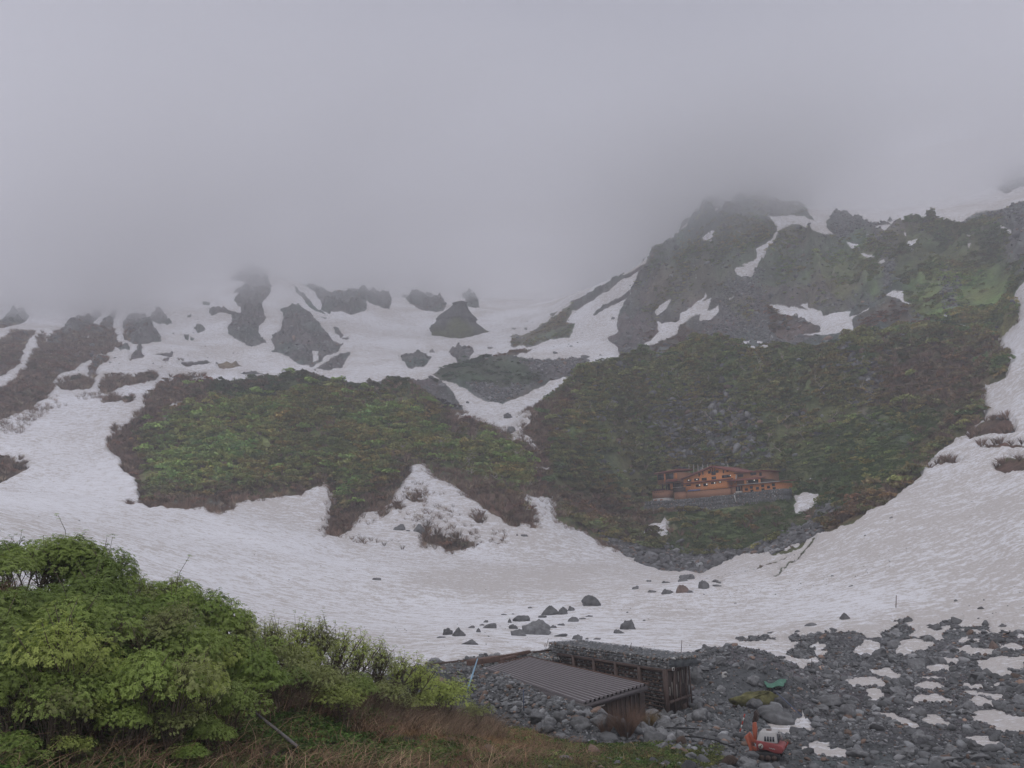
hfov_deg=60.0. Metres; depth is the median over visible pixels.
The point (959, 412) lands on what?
hill bush
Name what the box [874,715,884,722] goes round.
boulder
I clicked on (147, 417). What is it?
hill bush
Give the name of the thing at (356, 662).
leafy bush
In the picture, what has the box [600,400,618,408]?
hill bush
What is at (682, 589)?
boulder
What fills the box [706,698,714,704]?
boulder
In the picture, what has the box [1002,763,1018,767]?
boulder
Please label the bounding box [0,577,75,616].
leafy bush
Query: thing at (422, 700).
leafy bush
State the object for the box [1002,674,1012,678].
boulder
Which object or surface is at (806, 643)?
boulder
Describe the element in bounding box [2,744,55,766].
leafy bush
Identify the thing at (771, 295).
crags
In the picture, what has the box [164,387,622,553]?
thicket
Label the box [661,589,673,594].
boulder
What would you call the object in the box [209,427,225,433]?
hill bush
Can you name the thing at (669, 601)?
debris
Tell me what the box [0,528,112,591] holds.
leafy bush
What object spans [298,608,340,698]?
leafy bush
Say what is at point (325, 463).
hill bush
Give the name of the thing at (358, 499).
hill bush
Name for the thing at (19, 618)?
leafy bush
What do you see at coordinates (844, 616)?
boulder
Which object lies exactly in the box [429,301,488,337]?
rock tower
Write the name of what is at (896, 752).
boulder
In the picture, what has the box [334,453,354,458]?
hill bush
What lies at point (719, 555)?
boulder
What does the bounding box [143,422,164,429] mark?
hill bush
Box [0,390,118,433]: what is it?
thicket
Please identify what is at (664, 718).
boulder
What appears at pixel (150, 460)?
hill bush
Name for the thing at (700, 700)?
boulder
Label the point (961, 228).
thicket
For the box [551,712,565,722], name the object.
boulder
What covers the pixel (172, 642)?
leafy bush
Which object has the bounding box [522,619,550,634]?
boulder
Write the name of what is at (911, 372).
hill bush
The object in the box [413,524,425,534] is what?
boulder
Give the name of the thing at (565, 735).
boulder
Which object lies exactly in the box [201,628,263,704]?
leafy bush
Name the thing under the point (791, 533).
boulder
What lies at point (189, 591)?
leafy bush
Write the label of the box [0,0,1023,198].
sky
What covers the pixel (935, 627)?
boulder
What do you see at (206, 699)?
leafy bush
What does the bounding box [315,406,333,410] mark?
hill bush
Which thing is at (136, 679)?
leafy bush
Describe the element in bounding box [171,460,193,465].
hill bush
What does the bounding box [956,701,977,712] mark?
boulder
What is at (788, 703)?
hose
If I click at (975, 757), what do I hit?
boulder
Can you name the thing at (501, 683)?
rubble
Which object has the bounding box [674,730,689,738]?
boulder
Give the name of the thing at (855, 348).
hill bush
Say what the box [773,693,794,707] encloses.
boulder
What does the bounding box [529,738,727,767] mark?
undergrowth
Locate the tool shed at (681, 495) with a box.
[673,491,686,499]
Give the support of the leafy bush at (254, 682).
on the terrain at (182, 255)
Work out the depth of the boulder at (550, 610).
119.02 m
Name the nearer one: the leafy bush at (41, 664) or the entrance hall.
the leafy bush at (41, 664)
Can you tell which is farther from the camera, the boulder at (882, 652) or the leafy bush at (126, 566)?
the boulder at (882, 652)
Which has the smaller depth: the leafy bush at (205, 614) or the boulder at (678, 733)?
the leafy bush at (205, 614)
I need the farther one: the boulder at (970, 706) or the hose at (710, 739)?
the boulder at (970, 706)
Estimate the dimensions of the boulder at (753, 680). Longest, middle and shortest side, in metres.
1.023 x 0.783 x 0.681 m
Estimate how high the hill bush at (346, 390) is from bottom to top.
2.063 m
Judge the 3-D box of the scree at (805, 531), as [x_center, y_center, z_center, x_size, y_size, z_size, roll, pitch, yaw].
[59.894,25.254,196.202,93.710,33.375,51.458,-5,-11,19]
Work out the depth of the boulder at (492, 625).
98.42 m
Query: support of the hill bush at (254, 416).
on the terrain at (182, 255)
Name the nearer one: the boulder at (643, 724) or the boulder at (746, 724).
the boulder at (643, 724)
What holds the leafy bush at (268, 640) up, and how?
on the terrain at (182, 255)
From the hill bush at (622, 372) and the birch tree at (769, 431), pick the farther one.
the hill bush at (622, 372)
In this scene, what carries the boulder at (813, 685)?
on the terrain at (182, 255)
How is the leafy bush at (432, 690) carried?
on the terrain at (182, 255)
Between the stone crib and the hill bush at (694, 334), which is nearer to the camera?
the stone crib
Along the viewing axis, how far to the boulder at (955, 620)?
88.69 m
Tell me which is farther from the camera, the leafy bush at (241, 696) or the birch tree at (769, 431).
the birch tree at (769, 431)
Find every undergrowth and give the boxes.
[0,583,679,767]
[193,660,516,739]
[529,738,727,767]
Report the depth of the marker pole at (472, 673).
53.90 m
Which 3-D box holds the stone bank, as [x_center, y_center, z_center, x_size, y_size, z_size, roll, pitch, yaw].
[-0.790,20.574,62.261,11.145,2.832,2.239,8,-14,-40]
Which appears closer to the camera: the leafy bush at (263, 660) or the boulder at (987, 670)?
the leafy bush at (263, 660)
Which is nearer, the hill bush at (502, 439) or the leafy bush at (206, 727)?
the leafy bush at (206, 727)
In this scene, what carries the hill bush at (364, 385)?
on the terrain at (182, 255)
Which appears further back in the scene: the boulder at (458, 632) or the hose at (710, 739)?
the boulder at (458, 632)
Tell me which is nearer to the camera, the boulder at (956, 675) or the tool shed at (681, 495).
the boulder at (956, 675)
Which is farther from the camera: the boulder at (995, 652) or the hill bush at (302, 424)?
the hill bush at (302, 424)
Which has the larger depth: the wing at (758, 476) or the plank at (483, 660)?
the wing at (758, 476)
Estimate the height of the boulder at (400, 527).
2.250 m
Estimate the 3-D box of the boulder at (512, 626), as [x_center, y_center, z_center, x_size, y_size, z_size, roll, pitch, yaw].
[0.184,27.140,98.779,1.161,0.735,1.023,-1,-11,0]
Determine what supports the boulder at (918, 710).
on the terrain at (182, 255)
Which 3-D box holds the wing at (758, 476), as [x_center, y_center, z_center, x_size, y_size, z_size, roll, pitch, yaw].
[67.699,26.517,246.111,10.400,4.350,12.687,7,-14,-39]
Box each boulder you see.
[393,524,404,529]
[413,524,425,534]
[443,628,452,634]
[452,627,465,635]
[462,639,477,644]
[483,623,496,627]
[504,413,511,417]
[507,426,515,433]
[508,624,517,628]
[511,629,525,635]
[513,615,529,621]
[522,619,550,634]
[529,712,548,724]
[531,708,542,713]
[540,716,556,732]
[541,605,557,614]
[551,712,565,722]
[554,633,567,636]
[554,733,568,737]
[557,607,567,614]
[567,617,578,621]
[569,716,590,730]
[572,634,582,639]
[581,595,600,605]
[590,714,606,726]
[613,629,623,633]
[620,619,635,629]
[640,721,654,730]
[643,730,666,741]
[650,555,659,561]
[655,716,671,725]
[655,727,669,735]
[655,742,667,747]
[656,563,666,568]
[656,721,675,728]
[657,709,670,716]
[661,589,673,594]
[672,718,684,725]
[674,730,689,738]
[676,585,688,592]
[678,577,687,581]
[679,574,694,577]
[685,752,695,758]
[690,671,703,684]
[691,666,701,672]
[691,708,707,721]
[692,697,704,704]
[698,580,708,588]
[700,724,711,730]
[702,644,710,650]
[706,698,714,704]
[711,553,722,558]
[715,657,726,665]
[716,685,725,691]
[717,556,725,564]
[723,551,734,558]
[728,690,778,706]
[738,756,756,765]
[739,714,749,729]
[742,762,753,766]
[743,660,756,669]
[746,698,762,708]
[747,675,759,685]
[753,539,764,546]
[757,703,794,724]
[759,763,773,767]
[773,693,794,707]
[786,530,796,536]
[792,650,804,657]
[801,641,811,646]
[809,682,817,689]
[817,694,841,706]
[817,704,828,712]
[818,691,828,695]
[823,674,837,679]
[825,503,836,511]
[834,763,845,767]
[837,704,855,718]
[839,613,849,619]
[845,748,869,757]
[849,661,859,667]
[862,653,871,658]
[865,700,876,707]
[871,648,886,657]
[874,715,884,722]
[886,640,900,646]
[888,629,902,636]
[888,686,905,696]
[888,719,897,723]
[891,750,906,755]
[892,693,902,697]
[901,747,914,755]
[903,617,912,622]
[905,706,926,717]
[907,658,924,668]
[911,731,918,738]
[915,729,926,737]
[923,635,936,641]
[927,624,940,629]
[927,656,946,663]
[928,756,965,763]
[943,743,958,752]
[944,761,960,767]
[949,665,958,672]
[950,624,960,628]
[950,672,959,678]
[951,617,961,623]
[953,759,966,767]
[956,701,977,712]
[962,709,976,715]
[968,740,980,750]
[969,672,985,678]
[969,753,991,760]
[981,668,991,674]
[981,728,991,732]
[989,640,998,648]
[992,650,1001,653]
[995,686,1005,693]
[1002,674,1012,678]
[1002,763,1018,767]
[1016,683,1023,690]
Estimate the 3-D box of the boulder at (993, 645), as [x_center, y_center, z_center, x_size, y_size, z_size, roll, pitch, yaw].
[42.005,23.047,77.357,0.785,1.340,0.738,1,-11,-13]
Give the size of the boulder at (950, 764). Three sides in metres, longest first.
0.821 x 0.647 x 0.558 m
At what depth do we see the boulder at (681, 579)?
144.00 m
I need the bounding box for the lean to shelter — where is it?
[485,656,647,723]
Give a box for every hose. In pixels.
[666,727,698,729]
[685,735,734,747]
[775,691,801,715]
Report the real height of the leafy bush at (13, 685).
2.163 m
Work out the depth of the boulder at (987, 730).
47.33 m
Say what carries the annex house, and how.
on the terrain at (182, 255)
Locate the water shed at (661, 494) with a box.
[651,488,673,500]
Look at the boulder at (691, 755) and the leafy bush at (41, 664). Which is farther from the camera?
the boulder at (691, 755)
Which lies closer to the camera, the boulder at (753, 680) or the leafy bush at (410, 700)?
the leafy bush at (410, 700)
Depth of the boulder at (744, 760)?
41.48 m
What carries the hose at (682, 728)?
on the terrain at (182, 255)
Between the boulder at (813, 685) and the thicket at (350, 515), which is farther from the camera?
the thicket at (350, 515)
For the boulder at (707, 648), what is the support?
on the terrain at (182, 255)
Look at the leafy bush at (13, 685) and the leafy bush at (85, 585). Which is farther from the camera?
the leafy bush at (85, 585)
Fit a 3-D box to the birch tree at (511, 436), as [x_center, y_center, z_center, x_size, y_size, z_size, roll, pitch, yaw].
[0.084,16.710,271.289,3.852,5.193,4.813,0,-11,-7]
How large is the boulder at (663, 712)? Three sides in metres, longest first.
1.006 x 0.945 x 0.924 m
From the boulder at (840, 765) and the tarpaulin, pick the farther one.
the tarpaulin
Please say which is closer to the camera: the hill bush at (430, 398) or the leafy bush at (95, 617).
the leafy bush at (95, 617)
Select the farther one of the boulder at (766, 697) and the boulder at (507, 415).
the boulder at (507, 415)
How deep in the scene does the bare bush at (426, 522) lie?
202.36 m
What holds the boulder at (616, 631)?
on the terrain at (182, 255)
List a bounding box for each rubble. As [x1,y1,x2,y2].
[401,566,1023,767]
[425,662,595,729]
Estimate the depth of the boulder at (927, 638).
82.73 m
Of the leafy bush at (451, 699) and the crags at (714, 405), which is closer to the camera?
the leafy bush at (451, 699)
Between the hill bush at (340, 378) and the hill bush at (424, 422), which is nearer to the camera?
the hill bush at (424, 422)
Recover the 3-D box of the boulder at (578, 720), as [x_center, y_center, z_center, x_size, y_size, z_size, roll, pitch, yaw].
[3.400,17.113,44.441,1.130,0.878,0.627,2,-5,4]
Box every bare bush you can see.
[420,518,431,526]
[584,716,619,732]
[596,701,653,738]
[641,709,662,725]
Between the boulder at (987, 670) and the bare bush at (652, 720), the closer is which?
the bare bush at (652, 720)
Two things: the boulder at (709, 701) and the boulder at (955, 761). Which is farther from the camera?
the boulder at (709, 701)
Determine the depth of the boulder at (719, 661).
63.30 m
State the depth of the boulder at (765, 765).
39.53 m
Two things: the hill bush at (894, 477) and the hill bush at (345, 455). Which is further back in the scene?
the hill bush at (345, 455)
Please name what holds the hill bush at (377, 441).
on the terrain at (182, 255)
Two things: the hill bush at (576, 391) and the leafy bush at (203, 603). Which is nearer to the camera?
the leafy bush at (203, 603)
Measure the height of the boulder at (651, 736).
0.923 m
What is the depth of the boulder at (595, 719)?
45.00 m
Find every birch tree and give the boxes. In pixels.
[505,431,518,441]
[764,425,774,440]
[831,405,841,417]
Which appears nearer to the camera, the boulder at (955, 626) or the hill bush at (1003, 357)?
the boulder at (955, 626)
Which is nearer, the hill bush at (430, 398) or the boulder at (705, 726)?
the boulder at (705, 726)
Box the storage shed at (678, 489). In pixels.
[673,487,685,491]
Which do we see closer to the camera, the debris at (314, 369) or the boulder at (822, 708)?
the boulder at (822, 708)
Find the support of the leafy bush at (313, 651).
on the terrain at (182, 255)
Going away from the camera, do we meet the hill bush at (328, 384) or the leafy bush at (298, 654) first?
the leafy bush at (298, 654)
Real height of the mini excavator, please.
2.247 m
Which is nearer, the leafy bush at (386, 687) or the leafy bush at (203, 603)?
the leafy bush at (203, 603)
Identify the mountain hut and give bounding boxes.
[681,466,751,490]
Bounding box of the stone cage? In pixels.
[548,639,698,668]
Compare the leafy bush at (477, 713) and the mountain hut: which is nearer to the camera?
the leafy bush at (477, 713)
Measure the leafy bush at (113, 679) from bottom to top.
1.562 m
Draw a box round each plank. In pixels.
[467,656,499,665]
[500,650,530,657]
[500,655,516,660]
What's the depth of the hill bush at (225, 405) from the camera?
271.91 m
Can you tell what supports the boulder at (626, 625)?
on the terrain at (182, 255)
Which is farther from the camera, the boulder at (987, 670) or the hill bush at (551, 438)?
the hill bush at (551, 438)
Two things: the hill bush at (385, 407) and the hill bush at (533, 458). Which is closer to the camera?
the hill bush at (533, 458)
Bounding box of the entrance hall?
[730,486,742,494]
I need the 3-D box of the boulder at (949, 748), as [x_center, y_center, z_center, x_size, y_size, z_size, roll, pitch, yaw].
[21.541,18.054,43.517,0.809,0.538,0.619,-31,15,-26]
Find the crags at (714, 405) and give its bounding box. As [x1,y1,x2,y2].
[545,299,1015,481]
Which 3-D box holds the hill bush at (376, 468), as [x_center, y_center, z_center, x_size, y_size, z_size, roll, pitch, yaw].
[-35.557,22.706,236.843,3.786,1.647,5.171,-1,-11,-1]
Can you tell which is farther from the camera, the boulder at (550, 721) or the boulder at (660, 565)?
the boulder at (660, 565)
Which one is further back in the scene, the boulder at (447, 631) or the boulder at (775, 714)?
the boulder at (447, 631)
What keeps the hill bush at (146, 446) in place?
on the terrain at (182, 255)
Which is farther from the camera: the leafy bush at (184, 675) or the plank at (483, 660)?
the plank at (483, 660)
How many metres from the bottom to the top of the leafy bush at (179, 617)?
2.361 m
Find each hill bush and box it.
[133,442,153,449]
[139,423,160,429]
[140,413,154,419]
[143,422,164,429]
[146,456,163,462]
[158,421,170,424]
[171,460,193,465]
[178,422,197,426]
[189,409,206,415]
[198,402,230,411]
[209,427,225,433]
[244,413,261,419]
[250,388,263,392]
[266,462,283,470]
[282,367,293,373]
[292,422,314,427]
[304,376,319,382]
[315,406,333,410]
[317,459,336,466]
[320,379,339,384]
[324,382,337,385]
[330,375,346,381]
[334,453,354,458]
[336,458,350,464]
[341,388,353,392]
[347,497,364,503]
[358,382,373,390]
[364,439,384,446]
[372,466,383,470]
[373,405,390,409]
[381,468,400,472]
[382,400,398,404]
[393,428,406,432]
[420,420,430,425]
[421,396,440,401]
[426,452,458,459]
[427,423,451,428]
[444,440,459,446]
[481,431,496,434]
[500,438,511,442]
[521,451,540,461]
[525,469,536,474]
[534,407,549,412]
[544,414,558,418]
[547,436,563,441]
[571,389,584,394]
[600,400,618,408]
[618,370,631,374]
[630,366,643,370]
[687,332,698,336]
[731,344,750,348]
[844,345,864,350]
[858,336,874,339]
[881,327,896,332]
[887,474,911,481]
[889,394,914,402]
[905,370,917,375]
[925,338,939,342]
[952,404,986,415]
[972,350,991,361]
[990,353,1015,363]
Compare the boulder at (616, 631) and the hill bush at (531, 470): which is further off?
the hill bush at (531, 470)
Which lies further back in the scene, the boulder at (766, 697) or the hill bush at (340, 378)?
the hill bush at (340, 378)
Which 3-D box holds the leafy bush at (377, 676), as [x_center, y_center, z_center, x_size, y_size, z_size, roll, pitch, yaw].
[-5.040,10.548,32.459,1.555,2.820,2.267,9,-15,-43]
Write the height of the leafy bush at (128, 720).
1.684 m
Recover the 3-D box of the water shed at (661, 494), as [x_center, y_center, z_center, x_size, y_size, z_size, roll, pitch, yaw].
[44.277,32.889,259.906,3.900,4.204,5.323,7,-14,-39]
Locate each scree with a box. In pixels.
[10,195,1023,410]
[598,415,1014,572]
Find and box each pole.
[234,699,297,747]
[467,659,477,690]
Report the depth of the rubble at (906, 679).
55.28 m
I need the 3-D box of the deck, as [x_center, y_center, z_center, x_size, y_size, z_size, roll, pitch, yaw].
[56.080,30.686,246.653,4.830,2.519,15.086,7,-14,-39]
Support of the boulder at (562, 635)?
on the terrain at (182, 255)
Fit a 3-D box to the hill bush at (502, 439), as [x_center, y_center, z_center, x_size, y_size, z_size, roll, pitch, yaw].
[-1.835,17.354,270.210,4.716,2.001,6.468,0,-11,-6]
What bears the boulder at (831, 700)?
on the terrain at (182, 255)
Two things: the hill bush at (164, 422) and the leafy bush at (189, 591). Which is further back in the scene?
the hill bush at (164, 422)
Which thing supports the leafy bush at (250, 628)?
on the terrain at (182, 255)
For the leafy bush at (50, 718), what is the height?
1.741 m
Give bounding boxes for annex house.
[654,469,692,491]
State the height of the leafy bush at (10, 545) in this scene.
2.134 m
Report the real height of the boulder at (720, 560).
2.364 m
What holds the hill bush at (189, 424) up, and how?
on the terrain at (182, 255)
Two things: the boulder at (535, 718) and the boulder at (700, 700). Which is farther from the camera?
the boulder at (700, 700)
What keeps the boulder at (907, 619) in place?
on the terrain at (182, 255)
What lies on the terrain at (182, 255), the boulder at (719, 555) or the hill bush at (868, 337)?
the hill bush at (868, 337)
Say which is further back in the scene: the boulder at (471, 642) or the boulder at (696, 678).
the boulder at (471, 642)
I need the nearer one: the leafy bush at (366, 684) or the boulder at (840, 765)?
the leafy bush at (366, 684)
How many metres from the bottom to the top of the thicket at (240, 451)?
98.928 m
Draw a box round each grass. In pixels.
[0,586,646,767]
[652,405,953,550]
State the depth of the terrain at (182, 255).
315.44 m
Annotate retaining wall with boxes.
[644,488,791,510]
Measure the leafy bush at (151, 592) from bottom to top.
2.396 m
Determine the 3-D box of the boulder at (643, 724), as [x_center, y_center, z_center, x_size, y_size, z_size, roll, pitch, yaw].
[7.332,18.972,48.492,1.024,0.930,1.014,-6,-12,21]
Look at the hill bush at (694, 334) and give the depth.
342.08 m
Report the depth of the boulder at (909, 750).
43.90 m
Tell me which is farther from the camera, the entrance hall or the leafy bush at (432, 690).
the entrance hall
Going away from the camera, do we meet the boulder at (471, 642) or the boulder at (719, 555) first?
the boulder at (471, 642)
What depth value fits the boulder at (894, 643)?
81.98 m
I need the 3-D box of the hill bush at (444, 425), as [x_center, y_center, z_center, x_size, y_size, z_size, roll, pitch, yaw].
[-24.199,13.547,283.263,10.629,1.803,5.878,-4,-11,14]
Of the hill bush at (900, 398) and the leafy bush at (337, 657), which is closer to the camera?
the leafy bush at (337, 657)
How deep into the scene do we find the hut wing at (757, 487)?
231.36 m
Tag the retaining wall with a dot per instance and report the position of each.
(726, 501)
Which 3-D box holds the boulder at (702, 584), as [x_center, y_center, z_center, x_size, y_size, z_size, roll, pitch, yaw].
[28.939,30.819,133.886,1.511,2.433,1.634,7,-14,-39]
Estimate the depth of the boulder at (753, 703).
56.13 m
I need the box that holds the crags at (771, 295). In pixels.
[1,163,1023,409]
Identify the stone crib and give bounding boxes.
[557,653,692,713]
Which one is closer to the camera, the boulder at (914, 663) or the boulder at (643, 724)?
the boulder at (643, 724)
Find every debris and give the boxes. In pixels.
[2,214,946,414]
[3,407,1022,649]
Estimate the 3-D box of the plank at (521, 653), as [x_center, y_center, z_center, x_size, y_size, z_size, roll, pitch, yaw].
[0.234,19.302,63.296,2.620,0.356,0.260,7,-14,-37]
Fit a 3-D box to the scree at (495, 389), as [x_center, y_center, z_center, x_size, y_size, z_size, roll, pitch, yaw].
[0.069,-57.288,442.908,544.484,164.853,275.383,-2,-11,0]
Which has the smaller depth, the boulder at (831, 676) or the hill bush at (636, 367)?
the boulder at (831, 676)
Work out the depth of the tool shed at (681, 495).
252.65 m
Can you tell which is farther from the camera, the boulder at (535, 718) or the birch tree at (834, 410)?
the birch tree at (834, 410)
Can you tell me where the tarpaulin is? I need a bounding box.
[764,679,786,687]
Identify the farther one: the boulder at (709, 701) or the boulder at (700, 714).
the boulder at (709, 701)
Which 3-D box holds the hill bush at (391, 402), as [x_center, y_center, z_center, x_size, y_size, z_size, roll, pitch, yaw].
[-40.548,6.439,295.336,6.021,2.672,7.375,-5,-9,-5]
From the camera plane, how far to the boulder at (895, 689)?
61.72 m
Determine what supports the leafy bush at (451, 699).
on the terrain at (182, 255)
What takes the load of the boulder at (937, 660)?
on the terrain at (182, 255)
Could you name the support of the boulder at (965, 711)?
on the terrain at (182, 255)
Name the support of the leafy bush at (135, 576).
on the terrain at (182, 255)
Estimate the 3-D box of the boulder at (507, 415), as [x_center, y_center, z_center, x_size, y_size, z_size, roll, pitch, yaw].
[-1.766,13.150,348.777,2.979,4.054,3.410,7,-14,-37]
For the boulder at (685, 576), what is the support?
on the terrain at (182, 255)
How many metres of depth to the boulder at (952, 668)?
68.80 m
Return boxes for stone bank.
[430,649,561,668]
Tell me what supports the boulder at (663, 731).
on the terrain at (182, 255)
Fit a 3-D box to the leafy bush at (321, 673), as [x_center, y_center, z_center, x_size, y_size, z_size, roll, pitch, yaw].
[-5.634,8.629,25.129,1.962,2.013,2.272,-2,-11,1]
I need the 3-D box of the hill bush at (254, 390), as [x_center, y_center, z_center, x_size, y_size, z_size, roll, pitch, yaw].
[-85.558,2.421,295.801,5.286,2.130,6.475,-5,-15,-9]
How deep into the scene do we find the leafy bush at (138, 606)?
22.11 m
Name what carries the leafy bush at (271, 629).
on the terrain at (182, 255)
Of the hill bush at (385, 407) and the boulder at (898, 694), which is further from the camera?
the hill bush at (385, 407)
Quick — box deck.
[687,488,730,498]
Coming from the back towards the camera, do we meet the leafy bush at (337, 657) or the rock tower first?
the rock tower
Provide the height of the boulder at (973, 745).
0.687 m
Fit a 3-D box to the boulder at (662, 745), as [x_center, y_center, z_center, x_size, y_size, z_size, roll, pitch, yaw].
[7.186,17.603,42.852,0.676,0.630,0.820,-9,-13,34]
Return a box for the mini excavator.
[745,709,788,761]
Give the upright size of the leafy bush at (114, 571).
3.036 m
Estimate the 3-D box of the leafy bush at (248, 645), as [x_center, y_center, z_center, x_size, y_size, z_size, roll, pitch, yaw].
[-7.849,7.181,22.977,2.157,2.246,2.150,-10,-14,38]
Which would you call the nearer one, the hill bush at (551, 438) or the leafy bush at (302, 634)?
the leafy bush at (302, 634)
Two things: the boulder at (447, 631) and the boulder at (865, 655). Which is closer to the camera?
the boulder at (865, 655)
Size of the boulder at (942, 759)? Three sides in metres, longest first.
1.750 x 1.187 x 0.647 m
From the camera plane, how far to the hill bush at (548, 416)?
298.96 m
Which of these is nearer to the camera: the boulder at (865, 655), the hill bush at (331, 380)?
the boulder at (865, 655)
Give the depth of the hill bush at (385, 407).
282.80 m
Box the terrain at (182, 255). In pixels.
[0,129,1023,767]
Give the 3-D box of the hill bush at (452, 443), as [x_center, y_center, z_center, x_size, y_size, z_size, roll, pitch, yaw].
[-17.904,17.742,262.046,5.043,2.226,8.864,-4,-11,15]
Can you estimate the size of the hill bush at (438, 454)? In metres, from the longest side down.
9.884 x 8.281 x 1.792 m
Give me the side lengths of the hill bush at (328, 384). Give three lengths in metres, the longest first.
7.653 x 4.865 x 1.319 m
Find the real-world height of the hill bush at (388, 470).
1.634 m
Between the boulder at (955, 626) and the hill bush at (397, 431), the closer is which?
the boulder at (955, 626)
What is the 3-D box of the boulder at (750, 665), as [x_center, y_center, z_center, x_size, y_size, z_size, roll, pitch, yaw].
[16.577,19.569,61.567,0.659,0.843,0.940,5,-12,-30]
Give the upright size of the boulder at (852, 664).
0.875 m
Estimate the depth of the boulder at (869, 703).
58.14 m
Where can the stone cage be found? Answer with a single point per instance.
(657, 658)
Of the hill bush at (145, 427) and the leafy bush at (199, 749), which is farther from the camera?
the hill bush at (145, 427)
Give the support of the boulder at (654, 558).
on the scree at (805, 531)
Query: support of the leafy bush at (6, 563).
on the terrain at (182, 255)
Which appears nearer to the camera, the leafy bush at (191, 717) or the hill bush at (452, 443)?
the leafy bush at (191, 717)
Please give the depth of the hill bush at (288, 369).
318.86 m
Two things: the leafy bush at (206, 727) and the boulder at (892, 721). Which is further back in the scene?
the boulder at (892, 721)
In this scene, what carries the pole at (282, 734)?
on the terrain at (182, 255)
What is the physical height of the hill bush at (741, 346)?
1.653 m
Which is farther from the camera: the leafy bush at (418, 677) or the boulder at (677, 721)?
the boulder at (677, 721)
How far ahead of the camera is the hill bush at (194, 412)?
265.01 m
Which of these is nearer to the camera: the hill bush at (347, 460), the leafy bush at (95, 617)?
the leafy bush at (95, 617)
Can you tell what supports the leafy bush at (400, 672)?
on the terrain at (182, 255)
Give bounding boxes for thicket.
[0,191,1023,385]
[0,267,1023,554]
[0,309,1023,548]
[0,322,206,380]
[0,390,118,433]
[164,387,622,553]
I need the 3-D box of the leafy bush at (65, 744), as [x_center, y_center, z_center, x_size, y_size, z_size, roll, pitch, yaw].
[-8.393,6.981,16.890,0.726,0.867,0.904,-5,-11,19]
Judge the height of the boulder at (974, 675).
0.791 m
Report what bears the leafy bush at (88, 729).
on the terrain at (182, 255)
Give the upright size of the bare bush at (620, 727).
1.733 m
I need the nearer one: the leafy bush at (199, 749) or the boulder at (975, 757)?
the leafy bush at (199, 749)
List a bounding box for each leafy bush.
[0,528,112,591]
[0,529,42,586]
[0,554,41,583]
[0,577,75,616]
[0,583,79,672]
[0,590,70,707]
[0,595,124,742]
[0,618,93,729]
[0,646,66,752]
[0,723,43,761]
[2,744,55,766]
[6,681,101,756]
[11,642,110,755]
[13,513,115,603]
[13,565,149,685]
[28,536,139,587]
[33,556,121,628]
[46,728,99,763]
[53,534,139,610]
[69,665,148,744]
[80,579,162,661]
[80,600,210,666]
[81,627,137,671]
[82,663,138,711]
[87,617,210,745]
[93,697,153,749]
[94,567,173,627]
[115,648,230,752]
[119,572,196,619]
[124,596,204,665]
[128,594,233,707]
[133,554,206,616]
[143,570,231,640]
[143,700,207,746]
[152,642,230,744]
[167,739,211,766]
[177,616,260,682]
[180,590,227,636]
[185,710,238,760]
[192,663,276,747]
[195,593,257,650]
[200,605,265,654]
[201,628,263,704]
[219,627,289,720]
[221,647,287,715]
[230,629,287,655]
[237,660,313,710]
[247,609,289,645]
[254,637,317,688]
[262,623,327,693]
[267,610,333,682]
[279,654,344,709]
[288,658,361,714]
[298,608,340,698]
[308,675,368,730]
[312,620,374,685]
[327,630,390,682]
[330,658,379,712]
[350,632,398,704]
[369,647,429,706]
[370,675,410,710]
[385,686,420,716]
[392,654,444,714]
[397,687,437,716]
[407,661,459,714]
[430,671,476,721]
[459,699,495,726]
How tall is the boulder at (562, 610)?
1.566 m
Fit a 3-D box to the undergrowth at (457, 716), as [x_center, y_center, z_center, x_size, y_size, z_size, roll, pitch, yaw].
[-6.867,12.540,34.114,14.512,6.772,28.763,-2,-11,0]
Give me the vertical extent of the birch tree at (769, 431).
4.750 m
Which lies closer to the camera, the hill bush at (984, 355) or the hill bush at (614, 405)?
the hill bush at (984, 355)
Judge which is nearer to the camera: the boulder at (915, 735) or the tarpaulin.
the boulder at (915, 735)
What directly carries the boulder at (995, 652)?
on the terrain at (182, 255)
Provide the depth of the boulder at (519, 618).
112.15 m
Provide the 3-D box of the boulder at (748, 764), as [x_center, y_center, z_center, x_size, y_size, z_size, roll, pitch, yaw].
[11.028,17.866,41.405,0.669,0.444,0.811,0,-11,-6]
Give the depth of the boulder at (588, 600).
124.76 m
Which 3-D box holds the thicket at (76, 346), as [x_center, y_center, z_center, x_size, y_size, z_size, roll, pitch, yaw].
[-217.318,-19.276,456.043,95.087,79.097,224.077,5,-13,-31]
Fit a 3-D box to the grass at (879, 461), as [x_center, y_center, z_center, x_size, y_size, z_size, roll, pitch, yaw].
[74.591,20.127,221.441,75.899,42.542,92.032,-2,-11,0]
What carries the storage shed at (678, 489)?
on the terrain at (182, 255)
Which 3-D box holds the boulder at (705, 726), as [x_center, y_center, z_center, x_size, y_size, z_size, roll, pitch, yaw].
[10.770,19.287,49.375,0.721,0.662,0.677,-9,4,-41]
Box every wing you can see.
[727,470,780,485]
[737,480,794,491]
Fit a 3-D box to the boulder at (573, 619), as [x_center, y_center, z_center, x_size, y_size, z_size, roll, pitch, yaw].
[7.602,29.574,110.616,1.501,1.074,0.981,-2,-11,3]
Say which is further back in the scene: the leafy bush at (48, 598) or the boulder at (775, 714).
the boulder at (775, 714)
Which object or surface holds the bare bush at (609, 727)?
on the terrain at (182, 255)
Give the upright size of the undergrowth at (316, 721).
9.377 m
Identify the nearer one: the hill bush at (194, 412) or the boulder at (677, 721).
the boulder at (677, 721)

